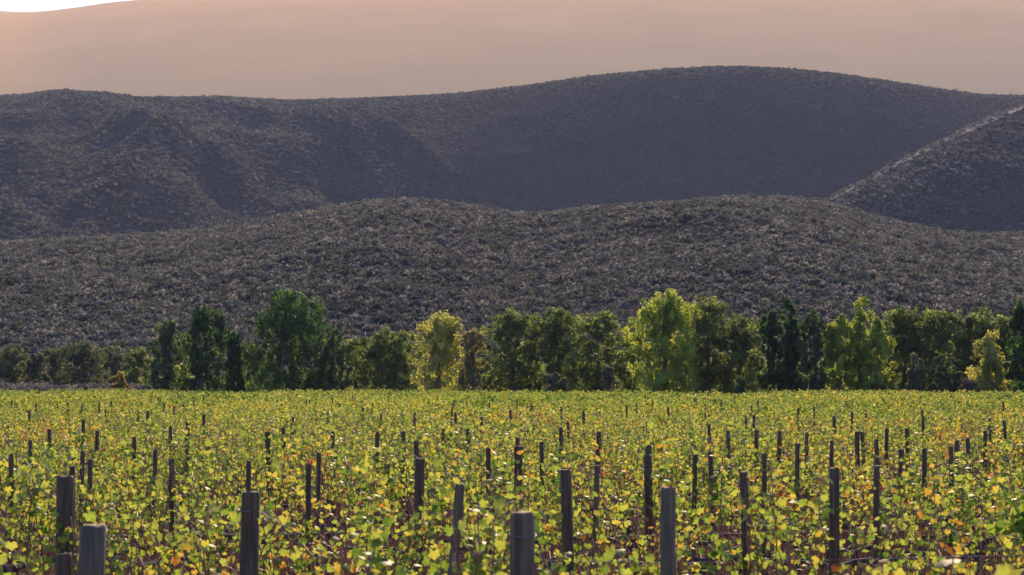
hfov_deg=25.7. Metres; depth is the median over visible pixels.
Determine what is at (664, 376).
broad tree
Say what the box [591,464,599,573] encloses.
vine post
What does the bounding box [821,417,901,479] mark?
grapevine
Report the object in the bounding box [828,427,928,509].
grapevine
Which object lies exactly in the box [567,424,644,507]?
grapevine
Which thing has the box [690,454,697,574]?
vine post
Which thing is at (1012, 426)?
grapevine
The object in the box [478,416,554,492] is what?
grapevine
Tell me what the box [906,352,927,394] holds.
conical tree
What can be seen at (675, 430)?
grapevine
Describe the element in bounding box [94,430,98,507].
vine post
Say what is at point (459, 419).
grapevine
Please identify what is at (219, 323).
leafy tree
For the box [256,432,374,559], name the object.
grapevine
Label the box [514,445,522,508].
vine post
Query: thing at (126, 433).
grapevine
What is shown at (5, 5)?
sky
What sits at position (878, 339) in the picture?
leafy tree
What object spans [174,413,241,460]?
grapevine
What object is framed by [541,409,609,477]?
grapevine
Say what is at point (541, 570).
grapevine
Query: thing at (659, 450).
grapevine
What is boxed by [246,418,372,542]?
grapevine
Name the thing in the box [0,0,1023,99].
mountain
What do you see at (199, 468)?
grapevine
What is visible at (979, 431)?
grapevine
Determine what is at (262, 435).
grapevine
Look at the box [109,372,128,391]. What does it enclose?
shrub
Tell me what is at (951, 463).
vine post
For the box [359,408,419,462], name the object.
grapevine
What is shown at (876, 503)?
vine post
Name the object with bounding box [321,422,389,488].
grapevine
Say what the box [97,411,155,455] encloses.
grapevine
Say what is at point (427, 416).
grapevine
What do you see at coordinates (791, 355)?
conical tree
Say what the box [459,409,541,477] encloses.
grapevine
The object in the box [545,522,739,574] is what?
grapevine
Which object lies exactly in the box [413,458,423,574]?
vine post
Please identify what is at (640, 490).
grapevine
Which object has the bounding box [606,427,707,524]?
grapevine
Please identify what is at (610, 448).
grapevine
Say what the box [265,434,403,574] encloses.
grapevine
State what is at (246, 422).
grapevine
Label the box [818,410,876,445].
grapevine
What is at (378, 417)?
grapevine
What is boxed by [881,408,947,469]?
grapevine
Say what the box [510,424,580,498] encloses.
grapevine
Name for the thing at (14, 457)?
grapevine
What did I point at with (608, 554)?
grapevine
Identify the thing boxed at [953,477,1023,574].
grapevine
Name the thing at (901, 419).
grapevine
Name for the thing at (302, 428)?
grapevine
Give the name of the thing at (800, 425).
grapevine
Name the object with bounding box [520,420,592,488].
grapevine
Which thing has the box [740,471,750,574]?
vine post
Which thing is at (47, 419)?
grapevine
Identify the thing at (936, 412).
grapevine
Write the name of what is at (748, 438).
grapevine
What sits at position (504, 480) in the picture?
grapevine
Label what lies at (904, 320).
round tree
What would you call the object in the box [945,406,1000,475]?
grapevine
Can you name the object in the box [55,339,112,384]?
shrub
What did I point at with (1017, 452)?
grapevine
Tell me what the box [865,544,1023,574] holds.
grapevine
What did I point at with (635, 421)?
grapevine
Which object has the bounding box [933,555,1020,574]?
grapevine
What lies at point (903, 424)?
grapevine
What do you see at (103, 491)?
grapevine
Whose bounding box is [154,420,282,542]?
grapevine
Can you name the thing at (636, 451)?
grapevine
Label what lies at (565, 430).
grapevine
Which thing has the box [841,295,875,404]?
leafy tree
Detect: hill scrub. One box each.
[0,65,1023,240]
[0,191,1023,390]
[821,102,1023,231]
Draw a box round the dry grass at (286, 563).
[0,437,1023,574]
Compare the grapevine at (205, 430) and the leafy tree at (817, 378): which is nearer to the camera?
the grapevine at (205, 430)
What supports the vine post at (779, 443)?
on the ground at (843, 573)
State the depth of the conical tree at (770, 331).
230.62 m
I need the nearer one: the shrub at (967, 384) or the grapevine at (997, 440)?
the grapevine at (997, 440)
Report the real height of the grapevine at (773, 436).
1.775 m
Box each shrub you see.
[0,343,32,384]
[17,352,51,383]
[39,345,73,384]
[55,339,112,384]
[95,345,128,383]
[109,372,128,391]
[542,372,569,392]
[602,364,614,391]
[732,375,747,395]
[958,378,976,395]
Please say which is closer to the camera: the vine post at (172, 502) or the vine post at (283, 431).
the vine post at (172, 502)
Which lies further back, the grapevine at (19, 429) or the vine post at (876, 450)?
the grapevine at (19, 429)
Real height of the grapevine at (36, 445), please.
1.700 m
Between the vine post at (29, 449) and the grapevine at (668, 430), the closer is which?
the vine post at (29, 449)
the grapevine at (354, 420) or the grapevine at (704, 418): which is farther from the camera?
the grapevine at (704, 418)
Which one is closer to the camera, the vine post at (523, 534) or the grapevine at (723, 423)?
the vine post at (523, 534)
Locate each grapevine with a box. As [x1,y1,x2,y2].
[0,405,55,464]
[0,408,29,447]
[0,411,49,470]
[0,417,96,498]
[0,420,22,496]
[0,421,59,454]
[0,429,23,483]
[0,434,55,574]
[0,437,25,512]
[0,438,69,574]
[0,442,55,572]
[0,444,75,555]
[0,455,103,574]
[0,455,116,574]
[0,519,17,568]
[2,405,35,442]
[2,429,88,523]
[3,404,62,439]
[8,410,46,441]
[8,428,117,541]
[10,408,81,436]
[12,421,88,505]
[18,414,89,496]
[23,417,100,457]
[24,492,238,574]
[26,446,152,566]
[28,468,197,574]
[31,437,163,568]
[34,464,215,574]
[35,416,136,517]
[43,412,113,448]
[46,403,98,453]
[49,436,167,545]
[51,417,102,456]
[64,422,127,485]
[67,419,154,506]
[74,413,140,468]
[76,403,133,452]
[76,490,273,574]
[80,408,156,452]
[84,433,192,537]
[88,430,162,486]
[91,404,143,459]
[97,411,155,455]
[97,454,266,574]
[102,407,191,487]
[102,428,201,509]
[119,410,184,453]
[121,414,185,455]
[132,507,342,574]
[136,424,265,551]
[139,405,199,459]
[139,415,211,465]
[142,410,211,472]
[150,403,206,439]
[151,422,241,512]
[151,437,240,529]
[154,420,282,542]
[163,411,230,444]
[167,446,332,574]
[168,431,296,566]
[174,403,234,445]
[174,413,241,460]
[178,405,222,433]
[185,423,275,496]
[190,428,250,492]
[203,423,273,495]
[206,414,261,460]
[211,497,443,574]
[212,414,275,486]
[213,416,266,455]
[216,418,304,495]
[219,414,263,446]
[220,407,296,469]
[226,480,425,574]
[234,421,327,523]
[236,403,293,446]
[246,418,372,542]
[251,414,312,440]
[252,432,328,503]
[253,408,328,476]
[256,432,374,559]
[257,438,393,574]
[258,409,338,485]
[263,412,342,487]
[264,404,330,446]
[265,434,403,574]
[275,410,318,436]
[281,413,353,472]
[290,418,354,486]
[290,522,573,574]
[291,438,449,574]
[295,424,373,469]
[297,425,400,530]
[298,409,351,457]
[303,403,364,444]
[310,414,377,446]
[313,406,395,480]
[316,443,506,574]
[319,435,393,500]
[320,403,376,445]
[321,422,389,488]
[325,494,587,574]
[330,418,419,478]
[338,411,400,444]
[339,434,506,574]
[345,424,434,509]
[350,408,418,483]
[350,418,477,542]
[352,443,484,545]
[357,410,402,446]
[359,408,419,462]
[359,465,589,574]
[360,449,484,574]
[364,401,428,444]
[369,407,436,447]
[379,402,443,474]
[385,420,491,511]
[393,412,439,455]
[399,406,448,445]
[403,414,494,477]
[407,417,517,532]
[411,415,453,437]
[411,428,505,519]
[420,456,616,574]
[422,423,557,540]
[424,411,489,451]
[424,447,586,574]
[425,425,504,488]
[427,410,506,458]
[427,418,479,453]
[436,436,563,558]
[437,415,488,446]
[442,446,589,573]
[451,402,520,440]
[458,425,526,481]
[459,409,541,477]
[461,430,558,517]
[468,451,644,574]
[477,414,555,493]
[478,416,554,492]
[483,418,542,461]
[489,410,550,441]
[493,402,548,440]
[498,414,556,484]
[503,410,556,446]
[503,444,641,551]
[505,405,557,439]
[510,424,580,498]
[513,427,636,543]
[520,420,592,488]
[532,411,591,447]
[534,429,643,528]
[536,411,600,457]
[540,413,601,448]
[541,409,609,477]
[543,418,646,498]
[545,502,729,574]
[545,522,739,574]
[546,406,593,449]
[552,418,627,486]
[556,441,724,574]
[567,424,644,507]
[567,434,683,566]
[573,476,841,574]
[576,415,657,488]
[578,458,708,569]
[580,421,649,487]
[582,409,636,470]
[588,414,654,442]
[592,548,903,574]
[594,412,643,432]
[601,423,690,493]
[602,414,652,453]
[606,416,668,484]
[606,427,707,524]
[610,448,800,574]
[613,422,726,547]
[616,428,703,510]
[626,427,693,502]
[627,430,742,525]
[628,412,699,451]
[633,420,714,477]
[635,405,695,435]
[637,415,700,444]
[638,410,695,445]
[643,451,776,570]
[647,421,715,477]
[656,448,796,574]
[662,418,720,474]
[668,411,760,485]
[676,417,776,491]
[678,427,776,540]
[682,410,739,444]
[682,411,737,436]
[685,410,739,455]
[685,428,784,497]
[687,428,826,551]
[690,455,825,574]
[691,413,747,443]
[696,481,942,574]
[712,415,777,483]
[717,417,775,476]
[717,423,812,515]
[722,408,788,479]
[725,473,988,574]
[728,404,779,440]
[739,417,813,466]
[739,456,948,574]
[740,414,791,460]
[762,407,816,463]
[763,425,828,484]
[764,409,844,465]
[767,405,826,465]
[769,438,852,511]
[770,447,897,572]
[773,416,854,512]
[773,442,893,549]
[774,458,913,574]
[781,440,873,541]
[785,436,936,572]
[798,416,857,456]
[800,431,889,531]
[802,407,860,448]
[803,427,873,503]
[810,413,892,466]
[815,415,891,489]
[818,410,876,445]
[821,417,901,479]
[827,412,884,443]
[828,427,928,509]
[836,418,914,479]
[837,405,894,460]
[848,414,903,463]
[853,419,961,532]
[853,455,988,570]
[859,453,1023,574]
[862,409,902,457]
[864,424,954,483]
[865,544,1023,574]
[870,410,921,445]
[873,437,965,539]
[875,407,936,477]
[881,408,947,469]
[881,420,954,478]
[881,423,948,465]
[885,414,920,468]
[892,417,982,521]
[892,425,1023,573]
[893,451,1023,574]
[893,474,1023,574]
[902,432,1020,555]
[904,404,958,435]
[909,411,966,472]
[918,408,987,457]
[919,408,1000,487]
[921,406,1010,489]
[924,407,973,465]
[926,431,1023,528]
[927,422,982,474]
[928,412,982,455]
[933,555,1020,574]
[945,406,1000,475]
[951,425,1023,516]
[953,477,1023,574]
[966,442,1022,567]
[967,417,1016,452]
[974,416,1023,494]
[975,409,1020,451]
[976,425,1022,473]
[982,439,1023,504]
[987,405,1023,439]
[995,403,1023,457]
[995,416,1022,476]
[996,430,1023,505]
[998,423,1023,487]
[999,416,1023,462]
[1000,408,1023,471]
[1007,412,1023,429]
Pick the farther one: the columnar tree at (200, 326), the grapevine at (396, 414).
the columnar tree at (200, 326)
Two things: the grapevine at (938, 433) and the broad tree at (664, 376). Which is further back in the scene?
the broad tree at (664, 376)
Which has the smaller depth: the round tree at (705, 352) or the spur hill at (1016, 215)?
the round tree at (705, 352)
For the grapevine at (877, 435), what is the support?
on the ground at (843, 573)
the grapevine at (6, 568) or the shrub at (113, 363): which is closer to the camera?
the grapevine at (6, 568)
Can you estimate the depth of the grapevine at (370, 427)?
52.63 m
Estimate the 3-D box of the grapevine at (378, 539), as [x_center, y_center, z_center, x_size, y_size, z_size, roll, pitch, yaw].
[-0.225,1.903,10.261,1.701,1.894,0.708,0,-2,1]
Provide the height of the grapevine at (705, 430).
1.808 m
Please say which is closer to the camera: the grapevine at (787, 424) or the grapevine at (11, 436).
the grapevine at (11, 436)
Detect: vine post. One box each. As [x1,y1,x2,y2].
[8,453,13,566]
[28,440,33,574]
[47,429,50,455]
[55,475,73,574]
[56,523,105,574]
[69,465,76,572]
[77,451,84,572]
[81,420,84,451]
[87,459,92,513]
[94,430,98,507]
[132,436,135,558]
[146,411,148,447]
[151,449,157,574]
[168,426,171,503]
[168,458,174,574]
[185,438,190,570]
[201,414,205,487]
[235,491,298,574]
[246,460,251,491]
[265,431,272,553]
[281,427,287,533]
[305,463,310,570]
[315,452,320,571]
[331,431,334,556]
[373,432,379,518]
[401,431,406,530]
[412,412,415,461]
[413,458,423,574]
[414,440,418,474]
[441,428,445,544]
[448,484,464,574]
[454,413,457,448]
[466,428,470,512]
[480,417,482,494]
[486,447,491,572]
[509,410,512,464]
[509,511,536,574]
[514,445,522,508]
[515,437,519,445]
[539,441,545,555]
[559,427,562,541]
[560,469,573,574]
[566,417,570,461]
[582,411,584,446]
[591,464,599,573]
[596,431,600,529]
[644,446,646,568]
[644,454,653,574]
[647,445,651,454]
[660,486,675,574]
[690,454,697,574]
[707,424,710,479]
[708,452,715,574]
[726,430,731,540]
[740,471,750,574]
[754,429,758,530]
[761,453,767,574]
[775,431,781,535]
[794,443,799,574]
[805,432,808,549]
[813,407,815,438]
[826,440,833,563]
[829,467,839,574]
[833,416,835,463]
[850,412,852,455]
[855,431,860,555]
[860,431,869,554]
[872,465,879,568]
[874,439,884,564]
[884,428,888,479]
[896,449,903,570]
[905,428,909,542]
[921,416,924,465]
[921,448,926,574]
[948,446,952,573]
[954,440,959,574]
[965,437,971,557]
[982,430,987,547]
[988,425,992,503]
[1003,420,1008,499]
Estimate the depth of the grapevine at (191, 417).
57.40 m
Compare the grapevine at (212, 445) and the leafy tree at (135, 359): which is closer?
the grapevine at (212, 445)
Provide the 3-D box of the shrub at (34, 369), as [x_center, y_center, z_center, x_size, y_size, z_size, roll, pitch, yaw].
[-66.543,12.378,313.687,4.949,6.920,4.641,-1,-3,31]
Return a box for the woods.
[134,351,1006,394]
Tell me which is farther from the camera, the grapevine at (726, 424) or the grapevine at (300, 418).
the grapevine at (300, 418)
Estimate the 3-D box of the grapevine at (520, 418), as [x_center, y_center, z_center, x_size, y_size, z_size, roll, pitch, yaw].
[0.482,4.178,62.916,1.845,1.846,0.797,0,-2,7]
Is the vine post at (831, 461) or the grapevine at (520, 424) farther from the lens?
the grapevine at (520, 424)
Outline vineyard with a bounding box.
[0,388,1023,574]
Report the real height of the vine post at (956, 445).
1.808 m
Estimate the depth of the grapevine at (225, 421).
52.47 m
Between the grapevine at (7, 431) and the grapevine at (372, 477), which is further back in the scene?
the grapevine at (7, 431)
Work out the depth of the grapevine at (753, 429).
45.45 m
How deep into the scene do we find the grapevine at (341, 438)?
35.22 m
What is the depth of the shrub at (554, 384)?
240.51 m
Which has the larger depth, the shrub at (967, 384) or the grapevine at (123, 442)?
the shrub at (967, 384)
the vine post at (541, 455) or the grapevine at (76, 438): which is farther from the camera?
the grapevine at (76, 438)
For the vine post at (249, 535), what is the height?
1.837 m
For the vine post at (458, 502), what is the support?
on the ground at (843, 573)
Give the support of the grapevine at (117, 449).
on the ground at (843, 573)
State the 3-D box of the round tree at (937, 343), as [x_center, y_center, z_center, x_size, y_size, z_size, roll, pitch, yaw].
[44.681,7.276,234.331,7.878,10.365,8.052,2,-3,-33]
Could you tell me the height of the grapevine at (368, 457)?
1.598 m
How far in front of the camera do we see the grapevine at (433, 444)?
35.31 m
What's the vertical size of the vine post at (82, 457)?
1.767 m
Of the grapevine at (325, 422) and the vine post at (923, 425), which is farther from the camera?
the grapevine at (325, 422)
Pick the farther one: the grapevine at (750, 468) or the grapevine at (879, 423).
the grapevine at (879, 423)
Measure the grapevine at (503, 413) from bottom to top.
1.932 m
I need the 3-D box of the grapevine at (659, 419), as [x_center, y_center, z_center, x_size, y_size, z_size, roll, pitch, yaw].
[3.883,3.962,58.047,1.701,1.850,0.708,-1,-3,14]
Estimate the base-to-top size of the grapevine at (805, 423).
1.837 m
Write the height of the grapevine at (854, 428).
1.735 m
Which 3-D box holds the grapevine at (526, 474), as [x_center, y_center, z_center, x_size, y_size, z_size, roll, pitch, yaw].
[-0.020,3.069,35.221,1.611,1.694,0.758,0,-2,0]
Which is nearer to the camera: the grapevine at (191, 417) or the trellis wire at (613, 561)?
the trellis wire at (613, 561)
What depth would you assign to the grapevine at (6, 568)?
20.05 m
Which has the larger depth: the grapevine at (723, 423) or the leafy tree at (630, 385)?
the leafy tree at (630, 385)
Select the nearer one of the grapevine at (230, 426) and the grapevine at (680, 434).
the grapevine at (680, 434)
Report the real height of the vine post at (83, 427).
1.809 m
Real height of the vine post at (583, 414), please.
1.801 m
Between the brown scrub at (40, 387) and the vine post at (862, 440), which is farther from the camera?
the brown scrub at (40, 387)
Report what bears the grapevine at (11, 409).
on the ground at (843, 573)
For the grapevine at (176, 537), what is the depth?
15.09 m
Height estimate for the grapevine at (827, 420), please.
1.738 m
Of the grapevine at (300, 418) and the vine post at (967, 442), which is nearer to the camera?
the vine post at (967, 442)
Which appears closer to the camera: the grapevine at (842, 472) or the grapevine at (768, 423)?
the grapevine at (842, 472)
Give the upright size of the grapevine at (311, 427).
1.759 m
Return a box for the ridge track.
[829,105,1023,200]
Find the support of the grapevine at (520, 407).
on the ground at (843, 573)
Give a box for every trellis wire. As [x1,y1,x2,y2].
[25,530,986,537]
[35,555,1017,564]
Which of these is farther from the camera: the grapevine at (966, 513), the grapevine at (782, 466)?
the grapevine at (782, 466)
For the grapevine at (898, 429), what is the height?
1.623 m
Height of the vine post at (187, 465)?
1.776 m
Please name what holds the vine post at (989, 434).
on the ground at (843, 573)
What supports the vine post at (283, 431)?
on the ground at (843, 573)
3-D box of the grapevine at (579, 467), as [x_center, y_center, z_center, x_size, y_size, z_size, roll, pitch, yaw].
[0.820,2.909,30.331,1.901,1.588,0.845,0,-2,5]
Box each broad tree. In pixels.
[242,287,339,392]
[621,288,701,397]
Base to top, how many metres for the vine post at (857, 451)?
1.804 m
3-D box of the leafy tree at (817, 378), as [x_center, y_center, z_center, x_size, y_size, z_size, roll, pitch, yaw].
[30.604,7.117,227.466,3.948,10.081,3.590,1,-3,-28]
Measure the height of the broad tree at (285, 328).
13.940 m
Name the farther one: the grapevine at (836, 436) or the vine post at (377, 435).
the grapevine at (836, 436)
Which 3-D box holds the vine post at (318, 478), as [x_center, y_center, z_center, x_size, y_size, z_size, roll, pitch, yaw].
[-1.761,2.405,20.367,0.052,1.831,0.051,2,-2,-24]
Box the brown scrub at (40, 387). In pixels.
[0,380,152,394]
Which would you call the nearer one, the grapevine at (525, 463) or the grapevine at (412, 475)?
the grapevine at (525, 463)
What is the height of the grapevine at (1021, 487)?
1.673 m
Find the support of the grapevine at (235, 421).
on the ground at (843, 573)
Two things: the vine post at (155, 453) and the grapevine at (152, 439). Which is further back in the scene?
the grapevine at (152, 439)
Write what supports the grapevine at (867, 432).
on the ground at (843, 573)
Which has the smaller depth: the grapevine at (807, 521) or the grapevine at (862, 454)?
the grapevine at (807, 521)
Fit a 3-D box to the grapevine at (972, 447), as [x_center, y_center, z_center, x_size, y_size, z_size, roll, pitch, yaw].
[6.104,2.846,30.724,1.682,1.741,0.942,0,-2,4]
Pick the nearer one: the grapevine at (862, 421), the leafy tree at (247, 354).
the grapevine at (862, 421)
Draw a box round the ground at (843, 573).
[0,403,1018,574]
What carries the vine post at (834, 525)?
on the ground at (843, 573)
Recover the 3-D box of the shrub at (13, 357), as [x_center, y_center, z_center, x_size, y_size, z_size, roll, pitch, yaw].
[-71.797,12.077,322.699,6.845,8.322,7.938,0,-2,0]
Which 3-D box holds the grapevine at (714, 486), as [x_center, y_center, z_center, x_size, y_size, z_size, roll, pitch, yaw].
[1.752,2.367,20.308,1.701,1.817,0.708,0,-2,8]
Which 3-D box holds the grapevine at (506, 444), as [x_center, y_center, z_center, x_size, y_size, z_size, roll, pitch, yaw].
[-0.306,2.769,30.275,1.822,1.875,0.758,0,-2,6]
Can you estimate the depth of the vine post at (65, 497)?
15.14 m
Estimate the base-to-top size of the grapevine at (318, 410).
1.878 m
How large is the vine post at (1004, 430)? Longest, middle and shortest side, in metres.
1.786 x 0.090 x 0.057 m
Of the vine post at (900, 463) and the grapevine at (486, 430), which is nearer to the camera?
the vine post at (900, 463)
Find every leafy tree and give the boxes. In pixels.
[118,347,153,386]
[174,332,193,392]
[200,308,230,390]
[236,344,271,392]
[318,324,352,392]
[336,337,372,393]
[616,332,650,395]
[792,308,832,399]
[822,313,859,393]
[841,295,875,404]
[859,317,899,393]
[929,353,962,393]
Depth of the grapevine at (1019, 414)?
61.04 m
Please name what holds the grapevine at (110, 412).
on the ground at (843, 573)
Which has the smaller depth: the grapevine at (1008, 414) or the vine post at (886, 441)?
the vine post at (886, 441)
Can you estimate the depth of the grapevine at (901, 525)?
15.42 m
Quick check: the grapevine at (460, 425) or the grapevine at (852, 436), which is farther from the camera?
the grapevine at (460, 425)
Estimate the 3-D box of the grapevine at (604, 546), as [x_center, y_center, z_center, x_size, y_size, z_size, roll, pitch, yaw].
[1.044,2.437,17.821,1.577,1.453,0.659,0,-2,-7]
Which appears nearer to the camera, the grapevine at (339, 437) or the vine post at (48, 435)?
the vine post at (48, 435)
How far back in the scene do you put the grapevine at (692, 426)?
45.44 m
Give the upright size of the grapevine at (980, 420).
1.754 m
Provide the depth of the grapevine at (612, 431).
47.94 m
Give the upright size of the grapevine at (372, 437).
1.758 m
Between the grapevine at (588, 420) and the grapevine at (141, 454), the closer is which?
the grapevine at (141, 454)
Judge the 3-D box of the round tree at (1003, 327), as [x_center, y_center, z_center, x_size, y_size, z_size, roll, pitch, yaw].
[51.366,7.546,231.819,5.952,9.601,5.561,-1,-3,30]
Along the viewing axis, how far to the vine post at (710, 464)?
20.59 m
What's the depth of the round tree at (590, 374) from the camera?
249.39 m
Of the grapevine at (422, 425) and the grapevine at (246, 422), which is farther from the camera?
the grapevine at (246, 422)
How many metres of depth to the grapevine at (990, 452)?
28.04 m
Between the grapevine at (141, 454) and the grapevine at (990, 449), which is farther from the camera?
the grapevine at (141, 454)
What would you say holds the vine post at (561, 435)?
on the ground at (843, 573)
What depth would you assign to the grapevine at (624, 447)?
35.39 m
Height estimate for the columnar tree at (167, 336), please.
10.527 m
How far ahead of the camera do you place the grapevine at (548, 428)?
52.71 m
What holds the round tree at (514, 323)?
on the ground at (843, 573)
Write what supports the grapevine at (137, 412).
on the ground at (843, 573)
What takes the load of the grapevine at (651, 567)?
on the ground at (843, 573)
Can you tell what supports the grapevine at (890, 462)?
on the ground at (843, 573)
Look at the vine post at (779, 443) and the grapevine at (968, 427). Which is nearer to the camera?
the vine post at (779, 443)
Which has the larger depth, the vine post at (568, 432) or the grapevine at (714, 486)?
the vine post at (568, 432)
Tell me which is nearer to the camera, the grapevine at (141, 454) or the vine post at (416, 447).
the vine post at (416, 447)
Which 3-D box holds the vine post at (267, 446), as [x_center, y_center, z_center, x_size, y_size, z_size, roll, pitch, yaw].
[-3.262,2.837,30.228,0.077,1.812,0.138,-2,0,-13]
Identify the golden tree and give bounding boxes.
[406,310,471,394]
[965,329,1016,395]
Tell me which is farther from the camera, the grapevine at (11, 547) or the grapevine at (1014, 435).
the grapevine at (1014, 435)
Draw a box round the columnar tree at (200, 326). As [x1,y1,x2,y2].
[181,305,218,392]
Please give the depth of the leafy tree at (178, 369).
280.62 m
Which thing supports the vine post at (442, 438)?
on the ground at (843, 573)
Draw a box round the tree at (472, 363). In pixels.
[458,327,489,392]
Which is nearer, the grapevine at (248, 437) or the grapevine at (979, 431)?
the grapevine at (248, 437)
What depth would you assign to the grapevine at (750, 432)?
48.07 m
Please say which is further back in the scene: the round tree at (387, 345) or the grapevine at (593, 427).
the round tree at (387, 345)
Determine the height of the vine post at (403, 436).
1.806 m
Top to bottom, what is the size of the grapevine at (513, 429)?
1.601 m
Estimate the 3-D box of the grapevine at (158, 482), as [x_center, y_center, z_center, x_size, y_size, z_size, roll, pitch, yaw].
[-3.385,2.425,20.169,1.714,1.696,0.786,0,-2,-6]
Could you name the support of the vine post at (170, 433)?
on the ground at (843, 573)
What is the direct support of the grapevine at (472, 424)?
on the ground at (843, 573)
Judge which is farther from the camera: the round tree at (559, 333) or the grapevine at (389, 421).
the round tree at (559, 333)
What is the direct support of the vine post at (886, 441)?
on the ground at (843, 573)
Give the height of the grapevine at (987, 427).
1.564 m
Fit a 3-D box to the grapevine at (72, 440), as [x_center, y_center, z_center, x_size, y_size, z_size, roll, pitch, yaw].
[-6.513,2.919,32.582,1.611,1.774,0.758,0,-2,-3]
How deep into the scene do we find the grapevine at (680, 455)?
35.45 m
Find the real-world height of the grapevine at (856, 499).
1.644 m
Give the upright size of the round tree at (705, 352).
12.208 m
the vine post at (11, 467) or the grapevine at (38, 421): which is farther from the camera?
the grapevine at (38, 421)
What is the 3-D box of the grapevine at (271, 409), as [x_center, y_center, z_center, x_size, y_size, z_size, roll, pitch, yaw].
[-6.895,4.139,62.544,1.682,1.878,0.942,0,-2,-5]
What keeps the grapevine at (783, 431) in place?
on the ground at (843, 573)
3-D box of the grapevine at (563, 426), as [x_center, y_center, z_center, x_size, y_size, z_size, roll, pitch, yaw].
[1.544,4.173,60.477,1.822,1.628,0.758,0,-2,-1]
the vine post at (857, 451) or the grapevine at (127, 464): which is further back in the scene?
the vine post at (857, 451)
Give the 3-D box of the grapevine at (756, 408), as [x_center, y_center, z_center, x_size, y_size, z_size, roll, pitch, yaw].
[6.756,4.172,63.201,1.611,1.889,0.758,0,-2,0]
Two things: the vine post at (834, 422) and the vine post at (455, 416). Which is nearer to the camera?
the vine post at (834, 422)
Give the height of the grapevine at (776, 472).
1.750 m
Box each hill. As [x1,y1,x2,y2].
[0,68,1023,240]
[0,203,1023,384]
[829,109,1023,231]
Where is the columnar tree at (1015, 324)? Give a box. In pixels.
[1004,297,1023,392]
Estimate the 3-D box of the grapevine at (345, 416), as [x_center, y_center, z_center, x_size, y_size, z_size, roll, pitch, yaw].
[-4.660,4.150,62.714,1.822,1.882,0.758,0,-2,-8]
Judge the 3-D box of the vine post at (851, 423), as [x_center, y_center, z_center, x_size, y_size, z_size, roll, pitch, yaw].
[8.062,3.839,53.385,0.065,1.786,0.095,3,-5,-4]
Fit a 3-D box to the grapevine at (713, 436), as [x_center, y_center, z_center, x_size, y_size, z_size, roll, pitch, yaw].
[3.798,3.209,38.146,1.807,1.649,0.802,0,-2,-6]
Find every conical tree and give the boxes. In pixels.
[215,329,251,393]
[755,309,793,392]
[775,297,808,396]
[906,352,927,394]
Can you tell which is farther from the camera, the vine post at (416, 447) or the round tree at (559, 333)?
the round tree at (559, 333)
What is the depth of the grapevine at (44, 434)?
39.78 m
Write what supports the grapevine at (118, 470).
on the ground at (843, 573)
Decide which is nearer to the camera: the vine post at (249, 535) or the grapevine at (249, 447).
the vine post at (249, 535)
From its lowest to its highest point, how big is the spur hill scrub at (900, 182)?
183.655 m
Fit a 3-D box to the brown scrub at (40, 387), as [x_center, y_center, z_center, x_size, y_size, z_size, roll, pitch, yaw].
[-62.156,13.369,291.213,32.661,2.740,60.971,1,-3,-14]
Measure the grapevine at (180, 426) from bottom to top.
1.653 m
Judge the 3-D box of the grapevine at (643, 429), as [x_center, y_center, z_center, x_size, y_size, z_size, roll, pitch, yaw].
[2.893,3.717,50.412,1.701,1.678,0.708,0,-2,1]
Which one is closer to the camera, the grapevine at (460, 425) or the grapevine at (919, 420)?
the grapevine at (460, 425)
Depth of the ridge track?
1250.88 m
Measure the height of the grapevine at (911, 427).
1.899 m
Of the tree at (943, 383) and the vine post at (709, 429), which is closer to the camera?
the vine post at (709, 429)
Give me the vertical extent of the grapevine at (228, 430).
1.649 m
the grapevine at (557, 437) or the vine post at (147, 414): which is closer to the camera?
the grapevine at (557, 437)
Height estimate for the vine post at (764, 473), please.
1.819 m
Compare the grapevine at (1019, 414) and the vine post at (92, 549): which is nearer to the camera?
the vine post at (92, 549)
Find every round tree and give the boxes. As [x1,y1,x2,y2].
[346,326,427,399]
[468,307,548,394]
[521,306,585,393]
[568,309,631,392]
[676,293,739,395]
[711,312,768,395]
[873,304,936,393]
[902,308,973,393]
[944,307,1007,382]
[983,314,1023,392]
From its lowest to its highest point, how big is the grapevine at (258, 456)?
1.865 m
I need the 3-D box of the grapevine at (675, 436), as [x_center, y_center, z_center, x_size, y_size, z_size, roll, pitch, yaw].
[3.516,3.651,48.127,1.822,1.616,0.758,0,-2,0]
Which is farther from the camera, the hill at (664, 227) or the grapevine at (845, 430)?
the hill at (664, 227)
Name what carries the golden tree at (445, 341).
on the ground at (843, 573)
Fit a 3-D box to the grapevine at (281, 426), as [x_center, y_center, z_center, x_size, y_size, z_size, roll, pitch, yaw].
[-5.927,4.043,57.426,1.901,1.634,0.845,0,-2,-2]
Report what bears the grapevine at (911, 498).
on the ground at (843, 573)
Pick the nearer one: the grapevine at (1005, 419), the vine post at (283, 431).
the vine post at (283, 431)
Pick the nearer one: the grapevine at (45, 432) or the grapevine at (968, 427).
the grapevine at (45, 432)
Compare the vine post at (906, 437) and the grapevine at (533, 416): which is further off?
the grapevine at (533, 416)
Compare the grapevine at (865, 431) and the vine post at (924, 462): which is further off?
the grapevine at (865, 431)
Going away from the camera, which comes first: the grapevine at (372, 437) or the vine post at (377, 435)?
the vine post at (377, 435)
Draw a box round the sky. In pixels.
[0,0,127,11]
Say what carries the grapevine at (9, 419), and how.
on the ground at (843, 573)
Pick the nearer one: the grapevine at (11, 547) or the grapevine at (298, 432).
the grapevine at (11, 547)
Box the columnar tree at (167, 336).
[145,317,185,390]

